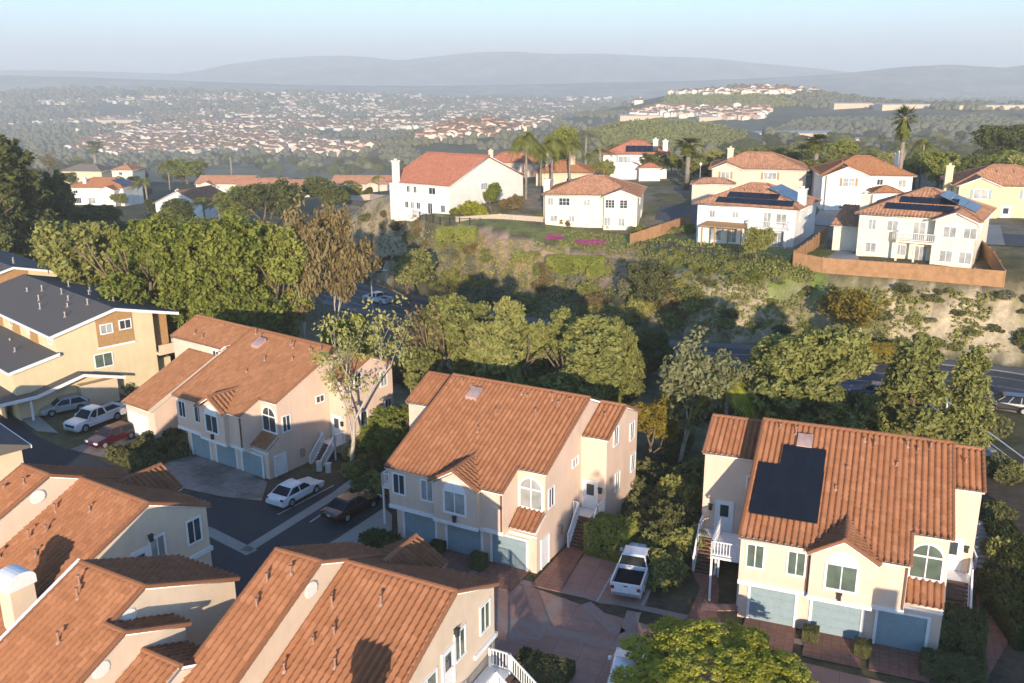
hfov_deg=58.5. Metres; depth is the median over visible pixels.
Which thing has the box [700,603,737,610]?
footpath
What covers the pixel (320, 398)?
window
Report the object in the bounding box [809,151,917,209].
ridge house
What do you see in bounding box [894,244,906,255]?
window
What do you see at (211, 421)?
window
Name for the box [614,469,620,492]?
window
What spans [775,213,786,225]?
window
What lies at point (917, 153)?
round tree
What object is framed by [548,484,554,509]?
window
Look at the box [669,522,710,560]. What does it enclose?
bush
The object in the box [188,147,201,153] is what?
distant house
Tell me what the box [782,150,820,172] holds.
round tree
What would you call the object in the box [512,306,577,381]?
broad tree
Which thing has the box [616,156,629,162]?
window
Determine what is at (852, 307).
open tree
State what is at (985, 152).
round tree
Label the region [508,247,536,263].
scrub bush
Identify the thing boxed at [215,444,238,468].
garage door
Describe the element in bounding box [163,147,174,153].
distant house
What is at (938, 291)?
shrub
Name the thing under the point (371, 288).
street lamp
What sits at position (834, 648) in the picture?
driveway
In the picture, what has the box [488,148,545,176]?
ridge house
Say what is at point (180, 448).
shrub
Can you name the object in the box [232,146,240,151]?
distant house
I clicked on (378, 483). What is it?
bush
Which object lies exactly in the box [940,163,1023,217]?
ridge house
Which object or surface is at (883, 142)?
broad tree
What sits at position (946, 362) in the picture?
road
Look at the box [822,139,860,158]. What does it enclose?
round tree
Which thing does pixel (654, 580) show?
bush
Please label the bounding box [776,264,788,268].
shrub
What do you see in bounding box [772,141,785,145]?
round tree
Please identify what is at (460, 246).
scrub bush
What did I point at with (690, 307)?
scrub bush
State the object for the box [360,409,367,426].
window
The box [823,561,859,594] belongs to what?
window
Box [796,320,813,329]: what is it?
bush
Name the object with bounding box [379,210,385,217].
scrub bush
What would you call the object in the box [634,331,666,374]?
broad tree
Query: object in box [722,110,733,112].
distant house
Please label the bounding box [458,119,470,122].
distant house
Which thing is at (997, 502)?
bush
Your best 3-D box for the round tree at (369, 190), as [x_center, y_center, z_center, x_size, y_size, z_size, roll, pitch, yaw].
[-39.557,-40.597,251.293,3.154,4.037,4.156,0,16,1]
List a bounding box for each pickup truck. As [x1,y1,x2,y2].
[63,402,126,432]
[362,291,393,304]
[610,542,651,598]
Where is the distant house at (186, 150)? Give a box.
[180,148,188,152]
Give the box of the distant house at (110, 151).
[105,149,116,153]
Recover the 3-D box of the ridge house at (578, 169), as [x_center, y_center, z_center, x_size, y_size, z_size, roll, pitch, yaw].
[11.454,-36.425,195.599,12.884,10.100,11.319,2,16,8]
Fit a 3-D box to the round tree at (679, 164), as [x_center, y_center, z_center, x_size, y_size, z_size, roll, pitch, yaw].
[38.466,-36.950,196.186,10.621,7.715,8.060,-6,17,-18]
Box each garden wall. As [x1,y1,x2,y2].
[348,194,383,201]
[456,214,542,221]
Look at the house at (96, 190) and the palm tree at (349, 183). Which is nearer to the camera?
the palm tree at (349, 183)
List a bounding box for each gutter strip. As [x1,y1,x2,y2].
[209,528,255,554]
[243,492,340,551]
[334,479,356,493]
[469,570,868,658]
[504,615,733,676]
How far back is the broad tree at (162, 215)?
212.86 m
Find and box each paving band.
[494,606,525,641]
[526,596,565,640]
[579,602,624,634]
[615,610,640,649]
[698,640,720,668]
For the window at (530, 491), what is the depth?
58.96 m
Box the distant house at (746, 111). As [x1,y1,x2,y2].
[741,110,752,112]
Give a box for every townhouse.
[0,462,212,635]
[0,554,239,682]
[120,314,394,478]
[181,533,536,682]
[381,371,640,573]
[692,413,986,655]
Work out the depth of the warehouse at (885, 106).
1230.23 m
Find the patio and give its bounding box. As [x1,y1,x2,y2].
[827,250,858,259]
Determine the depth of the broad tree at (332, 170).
923.68 m
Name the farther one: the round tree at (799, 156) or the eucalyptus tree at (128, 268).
the round tree at (799, 156)
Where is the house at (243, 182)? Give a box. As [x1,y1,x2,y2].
[235,177,288,187]
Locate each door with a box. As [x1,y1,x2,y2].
[128,410,148,435]
[130,545,150,556]
[190,432,212,459]
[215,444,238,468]
[241,450,265,478]
[274,452,287,476]
[331,414,341,439]
[402,511,437,542]
[441,641,455,682]
[445,524,483,554]
[490,533,528,570]
[540,532,549,569]
[582,478,598,509]
[714,499,733,531]
[746,586,798,627]
[808,600,864,638]
[828,194,860,207]
[872,610,930,651]
[947,537,964,570]
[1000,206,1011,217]
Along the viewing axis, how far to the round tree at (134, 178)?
394.70 m
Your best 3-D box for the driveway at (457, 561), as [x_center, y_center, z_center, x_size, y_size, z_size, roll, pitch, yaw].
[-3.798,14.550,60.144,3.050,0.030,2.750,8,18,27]
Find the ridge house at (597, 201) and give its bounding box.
[541,174,646,229]
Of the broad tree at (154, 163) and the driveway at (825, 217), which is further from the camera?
the broad tree at (154, 163)
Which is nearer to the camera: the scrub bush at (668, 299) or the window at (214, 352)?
the window at (214, 352)
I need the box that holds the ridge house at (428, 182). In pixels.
[385,151,523,220]
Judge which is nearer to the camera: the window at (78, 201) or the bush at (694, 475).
the bush at (694, 475)
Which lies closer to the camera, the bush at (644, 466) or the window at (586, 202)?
the bush at (644, 466)
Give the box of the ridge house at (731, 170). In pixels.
[690,146,809,204]
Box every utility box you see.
[316,460,322,471]
[325,462,331,472]
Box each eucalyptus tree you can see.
[72,213,203,348]
[133,217,219,336]
[169,209,285,333]
[186,272,266,326]
[238,219,314,336]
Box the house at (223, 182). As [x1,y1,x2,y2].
[194,175,259,192]
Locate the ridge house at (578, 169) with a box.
[533,152,595,185]
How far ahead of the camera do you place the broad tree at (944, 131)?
979.59 m
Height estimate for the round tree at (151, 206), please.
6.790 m
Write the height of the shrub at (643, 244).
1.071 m
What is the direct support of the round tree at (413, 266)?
on the ground at (1004, 314)
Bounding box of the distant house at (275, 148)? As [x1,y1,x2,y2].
[269,146,279,152]
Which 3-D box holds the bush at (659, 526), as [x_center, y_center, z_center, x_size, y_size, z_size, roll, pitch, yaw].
[9.624,12.990,61.644,3.407,2.865,3.296,14,21,41]
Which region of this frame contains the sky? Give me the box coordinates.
[0,0,1023,73]
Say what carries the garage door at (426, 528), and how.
in the townhouse at (532, 479)
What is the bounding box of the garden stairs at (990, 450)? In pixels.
[926,401,1023,465]
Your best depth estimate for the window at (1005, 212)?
144.23 m
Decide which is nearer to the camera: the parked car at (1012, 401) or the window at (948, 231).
the parked car at (1012, 401)
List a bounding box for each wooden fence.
[630,214,690,244]
[793,225,828,253]
[980,240,1005,270]
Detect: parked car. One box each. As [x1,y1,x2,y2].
[39,393,89,416]
[84,420,134,448]
[265,476,323,507]
[320,490,381,522]
[606,647,646,682]
[848,381,881,396]
[982,391,1023,414]
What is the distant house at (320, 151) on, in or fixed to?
on the ground at (1004, 314)
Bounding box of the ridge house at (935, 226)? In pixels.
[830,187,996,267]
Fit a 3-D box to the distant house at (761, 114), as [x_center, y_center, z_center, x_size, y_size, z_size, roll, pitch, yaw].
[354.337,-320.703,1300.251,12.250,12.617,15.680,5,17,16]
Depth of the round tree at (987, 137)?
220.88 m
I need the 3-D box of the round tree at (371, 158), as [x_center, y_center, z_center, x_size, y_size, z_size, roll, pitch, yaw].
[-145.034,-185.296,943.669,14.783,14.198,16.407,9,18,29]
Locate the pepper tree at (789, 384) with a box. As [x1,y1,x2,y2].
[739,324,881,428]
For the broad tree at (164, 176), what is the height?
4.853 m
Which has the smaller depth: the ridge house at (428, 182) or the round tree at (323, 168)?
the ridge house at (428, 182)
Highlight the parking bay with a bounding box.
[563,549,649,605]
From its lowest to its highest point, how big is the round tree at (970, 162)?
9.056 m
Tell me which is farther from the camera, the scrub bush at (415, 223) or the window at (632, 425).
the scrub bush at (415, 223)
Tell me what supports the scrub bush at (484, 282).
on the ground at (1004, 314)
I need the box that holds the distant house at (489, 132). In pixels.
[483,130,496,136]
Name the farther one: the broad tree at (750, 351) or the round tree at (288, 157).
the round tree at (288, 157)
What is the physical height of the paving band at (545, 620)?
0.001 m
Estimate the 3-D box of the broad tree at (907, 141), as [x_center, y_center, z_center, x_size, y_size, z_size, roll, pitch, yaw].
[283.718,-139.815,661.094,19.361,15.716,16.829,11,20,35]
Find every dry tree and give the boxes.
[271,193,339,338]
[296,201,381,318]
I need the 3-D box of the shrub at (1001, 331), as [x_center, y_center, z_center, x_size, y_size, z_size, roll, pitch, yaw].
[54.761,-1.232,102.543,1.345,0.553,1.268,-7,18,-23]
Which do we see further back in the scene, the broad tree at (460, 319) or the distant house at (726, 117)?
the distant house at (726, 117)
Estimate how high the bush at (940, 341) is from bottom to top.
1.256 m
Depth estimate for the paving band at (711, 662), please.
49.87 m
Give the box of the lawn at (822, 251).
[807,246,834,257]
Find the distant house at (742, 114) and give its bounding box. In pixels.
[738,113,749,119]
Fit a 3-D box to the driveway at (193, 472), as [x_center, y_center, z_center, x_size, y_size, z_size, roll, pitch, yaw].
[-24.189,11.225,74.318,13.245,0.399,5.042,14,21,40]
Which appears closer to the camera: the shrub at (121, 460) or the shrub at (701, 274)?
the shrub at (121, 460)
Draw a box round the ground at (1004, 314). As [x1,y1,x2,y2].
[0,90,1023,682]
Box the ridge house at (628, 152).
[601,138,670,180]
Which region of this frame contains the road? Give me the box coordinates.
[285,278,1023,395]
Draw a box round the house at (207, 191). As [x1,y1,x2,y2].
[152,185,231,218]
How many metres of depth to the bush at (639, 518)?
63.00 m
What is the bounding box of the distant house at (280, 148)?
[278,145,288,151]
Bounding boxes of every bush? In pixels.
[119,382,137,397]
[166,353,174,360]
[337,459,366,480]
[342,440,374,461]
[347,475,379,492]
[352,479,381,493]
[354,451,385,461]
[355,459,383,475]
[357,213,370,221]
[358,468,375,479]
[362,453,385,462]
[366,471,388,494]
[370,459,387,478]
[371,265,382,273]
[378,220,386,226]
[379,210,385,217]
[389,219,402,228]
[392,255,400,261]
[392,362,402,383]
[397,365,407,386]
[404,237,414,247]
[406,231,420,240]
[410,219,419,227]
[413,237,426,249]
[414,226,422,232]
[421,239,430,246]
[428,278,441,290]
[432,269,442,276]
[435,240,446,249]
[435,261,453,273]
[439,248,458,258]
[439,268,461,287]
[443,245,454,252]
[453,242,466,251]
[459,262,477,274]
[462,243,478,254]
[463,281,471,287]
[465,254,475,263]
[466,273,475,280]
[471,278,490,290]
[477,286,501,300]
[479,254,493,262]
[480,248,490,254]
[485,283,502,292]
[492,292,517,304]
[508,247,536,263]
[515,293,540,313]
[529,250,540,258]
[530,276,554,291]
[532,262,543,276]
[538,261,556,276]
[546,272,560,280]
[564,274,589,289]
[573,293,583,303]
[576,281,602,294]
[578,304,591,315]
[581,292,607,305]
[608,304,628,316]
[615,508,647,522]
[617,273,632,290]
[617,286,632,298]
[617,309,636,325]
[622,491,654,512]
[626,294,654,316]
[627,286,635,300]
[630,473,652,496]
[635,515,648,525]
[635,528,674,554]
[636,456,658,481]
[636,517,679,545]
[638,302,657,316]
[640,376,648,384]
[643,488,694,509]
[645,463,669,488]
[645,547,689,592]
[647,497,689,543]
[649,550,687,586]
[653,500,699,526]
[655,299,670,311]
[655,473,702,512]
[656,393,685,408]
[657,309,683,330]
[657,446,684,465]
[658,292,688,318]
[661,427,695,448]
[662,435,688,453]
[666,466,684,479]
[669,276,689,294]
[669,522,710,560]
[672,297,704,314]
[674,283,705,303]
[674,456,704,487]
[674,457,701,484]
[685,408,709,420]
[707,402,736,418]
[713,317,736,328]
[728,408,748,416]
[771,324,796,333]
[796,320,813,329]
[839,390,870,420]
[854,393,887,428]
[873,337,891,342]
[916,401,945,410]
[930,336,947,347]
[978,502,1005,526]
[978,585,1023,612]
[979,416,1012,440]
[980,499,1008,508]
[980,537,993,554]
[981,558,1023,586]
[984,535,1023,563]
[984,553,1023,565]
[986,451,1009,474]
[991,412,1014,427]
[991,463,1021,485]
[995,504,1020,520]
[996,457,1023,482]
[1002,608,1023,639]
[1012,335,1023,345]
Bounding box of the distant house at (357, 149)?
[350,147,362,152]
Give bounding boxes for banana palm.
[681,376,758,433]
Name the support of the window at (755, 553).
in the townhouse at (851, 533)
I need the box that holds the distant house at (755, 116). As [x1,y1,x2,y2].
[753,114,765,118]
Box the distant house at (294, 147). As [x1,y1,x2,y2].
[291,145,302,151]
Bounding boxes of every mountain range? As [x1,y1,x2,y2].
[0,52,851,85]
[0,65,1023,97]
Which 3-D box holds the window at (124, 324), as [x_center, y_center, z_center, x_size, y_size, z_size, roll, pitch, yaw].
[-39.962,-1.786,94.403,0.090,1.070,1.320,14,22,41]
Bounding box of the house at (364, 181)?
[332,175,391,191]
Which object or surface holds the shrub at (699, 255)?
on the ground at (1004, 314)
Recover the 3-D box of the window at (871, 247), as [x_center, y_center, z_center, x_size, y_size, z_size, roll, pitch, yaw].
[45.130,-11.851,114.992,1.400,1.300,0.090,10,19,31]
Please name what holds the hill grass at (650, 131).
on the ground at (1004, 314)
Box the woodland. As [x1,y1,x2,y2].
[0,83,1023,169]
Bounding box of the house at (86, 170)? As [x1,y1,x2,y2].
[59,163,113,183]
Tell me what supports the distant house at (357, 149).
on the ground at (1004, 314)
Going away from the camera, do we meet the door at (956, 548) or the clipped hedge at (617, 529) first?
the door at (956, 548)
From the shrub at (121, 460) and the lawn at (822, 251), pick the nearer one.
the shrub at (121, 460)
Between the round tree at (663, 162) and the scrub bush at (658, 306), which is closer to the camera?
the scrub bush at (658, 306)
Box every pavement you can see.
[22,415,57,432]
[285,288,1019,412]
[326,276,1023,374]
[330,509,391,544]
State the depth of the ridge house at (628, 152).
205.28 m
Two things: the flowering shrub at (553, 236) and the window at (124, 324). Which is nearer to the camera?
the window at (124, 324)
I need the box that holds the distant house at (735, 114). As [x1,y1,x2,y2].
[732,112,740,119]
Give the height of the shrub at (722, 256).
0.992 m
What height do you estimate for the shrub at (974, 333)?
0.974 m
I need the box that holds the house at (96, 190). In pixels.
[71,177,143,206]
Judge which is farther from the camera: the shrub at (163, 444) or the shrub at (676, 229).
the shrub at (676, 229)
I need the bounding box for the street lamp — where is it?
[370,270,387,315]
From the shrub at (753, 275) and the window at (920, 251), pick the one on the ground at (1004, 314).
the shrub at (753, 275)
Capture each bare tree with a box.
[37,152,59,176]
[292,281,329,330]
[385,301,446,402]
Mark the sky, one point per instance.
(136, 36)
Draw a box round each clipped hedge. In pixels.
[429,538,446,553]
[436,226,477,242]
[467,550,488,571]
[506,646,575,682]
[545,253,604,274]
[583,510,636,561]
[586,266,615,278]
[801,623,819,644]
[853,636,871,659]
[862,340,897,363]
[919,646,989,682]
[938,602,989,658]
[974,569,1023,650]
[981,517,1023,568]
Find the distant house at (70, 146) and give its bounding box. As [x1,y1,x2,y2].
[64,144,75,149]
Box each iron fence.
[345,199,544,229]
[640,240,791,262]
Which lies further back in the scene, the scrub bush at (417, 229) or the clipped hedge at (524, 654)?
the scrub bush at (417, 229)
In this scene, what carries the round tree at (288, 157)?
on the ground at (1004, 314)
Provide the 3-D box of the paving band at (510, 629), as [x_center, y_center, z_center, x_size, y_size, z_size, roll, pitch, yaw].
[-1.083,16.193,54.475,0.850,0.001,6.131,-9,18,-29]
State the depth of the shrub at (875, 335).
107.54 m
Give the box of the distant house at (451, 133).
[446,132,454,136]
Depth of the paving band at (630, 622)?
53.18 m
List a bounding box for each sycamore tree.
[308,293,416,460]
[656,323,757,462]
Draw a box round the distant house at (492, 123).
[486,122,497,126]
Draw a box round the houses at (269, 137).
[0,83,818,149]
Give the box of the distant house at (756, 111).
[751,109,760,112]
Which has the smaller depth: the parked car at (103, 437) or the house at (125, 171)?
the parked car at (103, 437)
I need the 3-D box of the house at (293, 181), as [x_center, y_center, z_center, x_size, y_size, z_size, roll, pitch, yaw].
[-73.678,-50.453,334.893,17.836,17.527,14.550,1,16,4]
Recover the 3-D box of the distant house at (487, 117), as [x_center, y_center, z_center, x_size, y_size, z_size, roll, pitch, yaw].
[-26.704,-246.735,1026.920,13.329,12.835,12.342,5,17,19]
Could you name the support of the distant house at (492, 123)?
on the ground at (1004, 314)
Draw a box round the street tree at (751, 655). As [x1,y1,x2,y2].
[610,614,818,682]
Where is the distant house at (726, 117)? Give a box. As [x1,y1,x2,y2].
[722,114,731,119]
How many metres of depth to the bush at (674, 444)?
77.30 m
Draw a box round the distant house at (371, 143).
[366,141,380,147]
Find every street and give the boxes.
[0,412,387,597]
[655,205,1023,245]
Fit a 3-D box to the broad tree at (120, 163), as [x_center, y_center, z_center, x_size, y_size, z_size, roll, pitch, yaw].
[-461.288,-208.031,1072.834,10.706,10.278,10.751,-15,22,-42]
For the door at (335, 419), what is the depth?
77.96 m
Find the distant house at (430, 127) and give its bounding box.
[426,126,436,129]
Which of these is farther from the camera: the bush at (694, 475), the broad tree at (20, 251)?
the broad tree at (20, 251)
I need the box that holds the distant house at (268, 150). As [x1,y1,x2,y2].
[262,149,274,152]
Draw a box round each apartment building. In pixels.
[0,251,56,282]
[0,274,178,420]
[0,423,31,480]
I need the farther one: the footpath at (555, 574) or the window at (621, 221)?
the window at (621, 221)
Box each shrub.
[104,443,131,461]
[114,450,139,466]
[125,436,153,452]
[125,453,158,471]
[136,430,154,441]
[137,448,166,463]
[150,436,177,452]
[162,428,185,439]
[167,438,191,457]
[176,433,187,444]
[358,527,400,548]
[378,536,397,547]
[449,207,458,213]
[456,200,488,215]
[498,194,524,209]
[534,213,543,216]
[544,234,563,239]
[565,220,572,226]
[573,239,589,244]
[587,238,607,244]
[629,226,637,233]
[636,242,648,248]
[656,250,667,253]
[664,254,679,261]
[671,227,680,232]
[672,263,682,267]
[673,250,686,254]
[680,223,696,231]
[681,271,693,275]
[685,229,695,233]
[688,263,702,270]
[693,253,703,258]
[696,272,707,277]
[697,277,705,282]
[700,262,711,267]
[700,266,718,273]
[704,279,717,286]
[715,254,729,260]
[719,307,738,318]
[720,261,738,269]
[729,258,747,264]
[730,272,745,281]
[740,280,754,283]
[745,320,763,328]
[746,271,764,281]
[765,259,776,264]
[766,298,779,304]
[772,277,782,282]
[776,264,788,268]
[798,289,811,295]
[803,285,815,290]
[870,333,882,337]
[873,308,885,316]
[874,308,894,321]
[892,335,910,342]
[893,283,913,293]
[904,315,921,324]
[922,293,939,301]
[924,318,937,322]
[932,298,944,302]
[933,288,944,294]
[944,287,954,293]
[948,343,962,351]
[952,309,966,315]
[963,325,975,330]
[964,330,981,336]
[985,323,1001,332]
[994,290,1017,300]
[995,329,1005,332]
[1011,329,1023,336]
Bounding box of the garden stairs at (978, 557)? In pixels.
[972,520,988,569]
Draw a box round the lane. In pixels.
[468,569,885,682]
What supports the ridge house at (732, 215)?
on the ground at (1004, 314)
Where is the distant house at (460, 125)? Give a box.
[453,124,467,126]
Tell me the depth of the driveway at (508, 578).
58.64 m
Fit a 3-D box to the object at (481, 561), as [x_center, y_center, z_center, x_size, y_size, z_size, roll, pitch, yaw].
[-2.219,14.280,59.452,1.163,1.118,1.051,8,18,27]
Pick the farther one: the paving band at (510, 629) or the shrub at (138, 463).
the shrub at (138, 463)
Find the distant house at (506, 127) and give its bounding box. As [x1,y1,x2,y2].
[496,126,510,130]
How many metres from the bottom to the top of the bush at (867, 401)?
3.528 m
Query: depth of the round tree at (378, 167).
894.25 m
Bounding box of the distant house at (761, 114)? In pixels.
[757,111,765,118]
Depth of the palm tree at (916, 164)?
181.35 m
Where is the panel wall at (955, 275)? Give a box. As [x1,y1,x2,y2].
[792,251,1005,287]
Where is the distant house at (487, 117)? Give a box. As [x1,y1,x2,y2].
[481,116,494,119]
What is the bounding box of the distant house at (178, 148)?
[176,146,187,150]
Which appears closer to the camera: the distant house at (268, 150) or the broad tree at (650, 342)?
the broad tree at (650, 342)
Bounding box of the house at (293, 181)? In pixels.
[285,179,338,196]
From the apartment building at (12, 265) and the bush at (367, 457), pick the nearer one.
the bush at (367, 457)
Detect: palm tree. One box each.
[81,140,105,163]
[130,178,151,199]
[157,160,182,189]
[190,197,215,217]
[200,201,222,218]
[215,152,239,174]
[340,180,357,189]
[370,175,386,193]
[505,132,548,198]
[521,144,561,195]
[535,135,569,186]
[564,139,589,179]
[574,130,605,164]
[581,154,598,163]
[587,146,620,174]
[672,137,703,189]
[679,144,705,175]
[803,133,832,187]
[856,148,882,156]
[886,143,919,161]
[889,104,918,168]
[905,139,937,187]
[905,155,926,188]
[996,149,1023,162]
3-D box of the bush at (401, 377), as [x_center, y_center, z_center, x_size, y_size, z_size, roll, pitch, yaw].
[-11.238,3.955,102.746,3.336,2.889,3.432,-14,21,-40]
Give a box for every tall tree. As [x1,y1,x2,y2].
[0,133,64,234]
[860,332,957,436]
[929,344,996,449]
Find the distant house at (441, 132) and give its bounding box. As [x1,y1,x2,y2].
[438,130,448,134]
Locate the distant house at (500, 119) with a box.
[494,118,504,121]
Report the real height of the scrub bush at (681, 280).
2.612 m
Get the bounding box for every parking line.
[278,485,333,514]
[596,574,612,600]
[641,587,651,604]
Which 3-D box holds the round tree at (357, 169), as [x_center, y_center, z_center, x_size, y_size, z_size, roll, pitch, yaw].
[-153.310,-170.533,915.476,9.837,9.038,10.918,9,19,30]
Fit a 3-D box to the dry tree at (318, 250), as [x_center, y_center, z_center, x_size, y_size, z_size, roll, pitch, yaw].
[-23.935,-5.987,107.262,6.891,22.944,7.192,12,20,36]
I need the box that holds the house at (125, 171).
[110,163,145,179]
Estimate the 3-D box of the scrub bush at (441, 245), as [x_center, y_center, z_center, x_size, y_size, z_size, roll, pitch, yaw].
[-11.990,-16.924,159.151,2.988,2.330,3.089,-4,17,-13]
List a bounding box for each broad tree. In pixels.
[0,182,28,251]
[9,228,47,259]
[27,169,78,231]
[58,161,67,168]
[70,203,134,232]
[72,156,84,160]
[113,160,122,165]
[141,206,187,220]
[143,187,151,197]
[146,212,176,233]
[151,160,160,167]
[153,198,196,222]
[154,166,163,175]
[162,174,171,180]
[242,156,252,164]
[253,160,263,169]
[261,169,268,174]
[270,159,279,168]
[275,165,284,173]
[289,158,300,166]
[299,164,309,173]
[310,165,317,173]
[326,165,338,174]
[334,159,343,166]
[343,169,349,174]
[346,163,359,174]
[357,403,409,460]
[359,159,369,166]
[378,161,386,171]
[383,292,494,391]
[462,295,549,385]
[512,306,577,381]
[527,314,626,402]
[602,315,647,403]
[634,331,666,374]
[635,328,676,377]
[739,137,755,149]
[742,345,763,374]
[763,142,777,147]
[789,135,807,144]
[836,134,852,141]
[855,141,864,147]
[859,137,871,142]
[862,144,886,154]
[875,134,886,140]
[879,140,890,144]
[884,142,900,149]
[892,138,914,147]
[931,135,945,141]
[937,138,963,146]
[938,129,946,135]
[951,147,965,152]
[954,131,966,139]
[971,144,982,149]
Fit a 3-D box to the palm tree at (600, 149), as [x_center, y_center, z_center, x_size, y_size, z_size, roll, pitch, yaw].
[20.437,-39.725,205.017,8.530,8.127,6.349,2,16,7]
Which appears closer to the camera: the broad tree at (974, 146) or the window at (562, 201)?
the window at (562, 201)
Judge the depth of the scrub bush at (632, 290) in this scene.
124.28 m
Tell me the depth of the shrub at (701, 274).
120.55 m
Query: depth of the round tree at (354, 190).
262.38 m
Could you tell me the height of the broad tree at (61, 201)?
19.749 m
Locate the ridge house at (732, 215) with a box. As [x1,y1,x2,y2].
[693,182,821,247]
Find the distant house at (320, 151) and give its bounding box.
[315,149,325,153]
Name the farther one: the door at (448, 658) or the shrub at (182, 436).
the shrub at (182, 436)
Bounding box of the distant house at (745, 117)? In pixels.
[741,115,749,120]
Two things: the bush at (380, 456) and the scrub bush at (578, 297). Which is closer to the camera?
the bush at (380, 456)
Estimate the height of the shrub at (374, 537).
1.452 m
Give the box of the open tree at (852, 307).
[813,287,892,336]
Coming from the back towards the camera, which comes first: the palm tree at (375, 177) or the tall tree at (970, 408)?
the palm tree at (375, 177)
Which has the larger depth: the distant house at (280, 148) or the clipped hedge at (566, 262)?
the distant house at (280, 148)
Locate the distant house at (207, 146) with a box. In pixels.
[202,145,213,147]
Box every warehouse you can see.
[99,119,146,124]
[149,129,201,132]
[617,114,662,120]
[697,116,721,121]
[752,131,836,141]
[829,102,876,109]
[873,103,941,110]
[949,104,1023,109]
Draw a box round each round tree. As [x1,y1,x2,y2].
[18,245,39,261]
[25,220,124,286]
[46,166,62,174]
[64,172,78,182]
[67,160,80,166]
[76,158,92,162]
[109,193,128,206]
[126,176,141,181]
[143,198,156,213]
[165,158,208,183]
[170,213,209,226]
[173,175,184,182]
[212,186,254,218]
[221,159,231,167]
[228,176,303,226]
[263,153,272,159]
[285,155,294,161]
[301,176,351,208]
[318,165,325,173]
[321,314,375,356]
[342,184,364,195]
[354,167,363,174]
[363,155,379,163]
[363,187,373,194]
[370,164,383,173]
[378,248,436,305]
[386,164,391,170]
[480,182,501,211]
[524,144,545,164]
[543,123,580,160]
[588,158,615,175]
[624,260,681,311]
[631,151,670,169]
[631,393,683,460]
[668,154,678,172]
[672,152,705,176]
[684,157,714,176]
[696,148,725,160]
[712,147,759,160]
[715,140,745,150]
[741,227,777,261]
[754,146,789,155]
[763,133,781,143]
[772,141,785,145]
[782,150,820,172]
[786,141,805,147]
[790,141,822,157]
[791,148,814,155]
[801,154,843,173]
[809,135,834,145]
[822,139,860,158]
[826,131,840,136]
[840,133,854,141]
[842,152,865,157]
[862,129,881,137]
[876,152,904,164]
[885,149,912,158]
[903,163,914,173]
[907,162,925,178]
[909,148,938,162]
[911,137,924,141]
[913,150,961,188]
[919,130,932,137]
[928,132,942,137]
[933,145,949,150]
[943,141,958,150]
[952,150,969,157]
[953,153,996,172]
[969,124,1023,155]
[972,149,1001,155]
[974,154,1003,163]
[994,128,1023,154]
[994,158,1023,165]
[1002,154,1023,166]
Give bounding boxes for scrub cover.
[335,204,436,287]
[425,236,619,321]
[554,246,1009,352]
[559,230,816,282]
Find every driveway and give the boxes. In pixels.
[71,437,136,457]
[163,454,266,500]
[441,549,476,573]
[474,561,528,590]
[743,617,795,652]
[802,632,860,667]
[815,209,839,225]
[869,643,929,682]
[986,225,1004,244]
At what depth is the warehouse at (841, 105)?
1311.83 m
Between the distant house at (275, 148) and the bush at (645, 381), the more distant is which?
the distant house at (275, 148)
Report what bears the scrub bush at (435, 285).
on the ground at (1004, 314)
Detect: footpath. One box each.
[531,546,583,591]
[686,568,718,622]
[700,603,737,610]
[963,579,1009,681]
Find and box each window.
[75,197,81,203]
[88,198,95,203]
[93,351,113,368]
[99,323,113,334]
[118,318,131,329]
[148,532,167,555]
[177,399,186,418]
[185,515,202,546]
[193,404,199,423]
[204,412,219,435]
[212,349,219,354]
[261,406,277,434]
[281,413,291,432]
[315,393,324,403]
[353,371,361,389]
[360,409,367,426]
[379,370,387,387]
[384,396,391,407]
[392,472,405,496]
[410,201,414,208]
[416,202,420,208]
[419,478,432,502]
[422,667,437,682]
[427,203,432,213]
[428,187,435,194]
[441,205,445,212]
[442,488,466,517]
[453,623,466,663]
[479,597,490,636]
[481,182,487,189]
[518,476,543,512]
[547,197,553,205]
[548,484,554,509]
[550,215,557,221]
[559,198,569,205]
[568,215,574,221]
[572,454,578,468]
[583,199,590,205]
[604,217,610,225]
[605,199,614,208]
[613,424,618,447]
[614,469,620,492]
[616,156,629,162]
[618,217,624,226]
[619,200,627,208]
[629,419,634,441]
[630,451,635,472]
[709,209,715,217]
[709,227,721,240]
[718,171,732,178]
[726,228,736,242]
[732,211,738,217]
[745,475,749,486]
[745,542,765,570]
[761,172,778,179]
[762,212,771,226]
[771,231,783,246]
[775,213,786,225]
[785,549,806,577]
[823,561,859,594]
[839,178,857,186]
[864,242,876,252]
[867,218,876,229]
[876,179,883,184]
[886,220,898,231]
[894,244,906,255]
[897,179,906,187]
[908,542,945,583]
[910,245,927,260]
[912,221,926,239]
[938,249,952,262]
[942,226,956,238]
[957,251,972,264]
[962,227,977,239]
[970,189,991,198]
[1019,190,1023,198]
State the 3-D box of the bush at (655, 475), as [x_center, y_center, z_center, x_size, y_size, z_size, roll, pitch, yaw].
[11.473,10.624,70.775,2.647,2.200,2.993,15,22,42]
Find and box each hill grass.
[405,127,432,145]
[572,117,747,159]
[661,91,798,107]
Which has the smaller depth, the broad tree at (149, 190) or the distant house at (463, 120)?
the broad tree at (149, 190)
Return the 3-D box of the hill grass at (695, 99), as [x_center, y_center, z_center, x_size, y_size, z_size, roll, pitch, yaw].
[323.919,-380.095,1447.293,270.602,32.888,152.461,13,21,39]
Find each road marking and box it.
[287,284,989,394]
[353,289,1021,380]
[355,296,1019,389]
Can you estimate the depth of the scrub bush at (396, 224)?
171.72 m

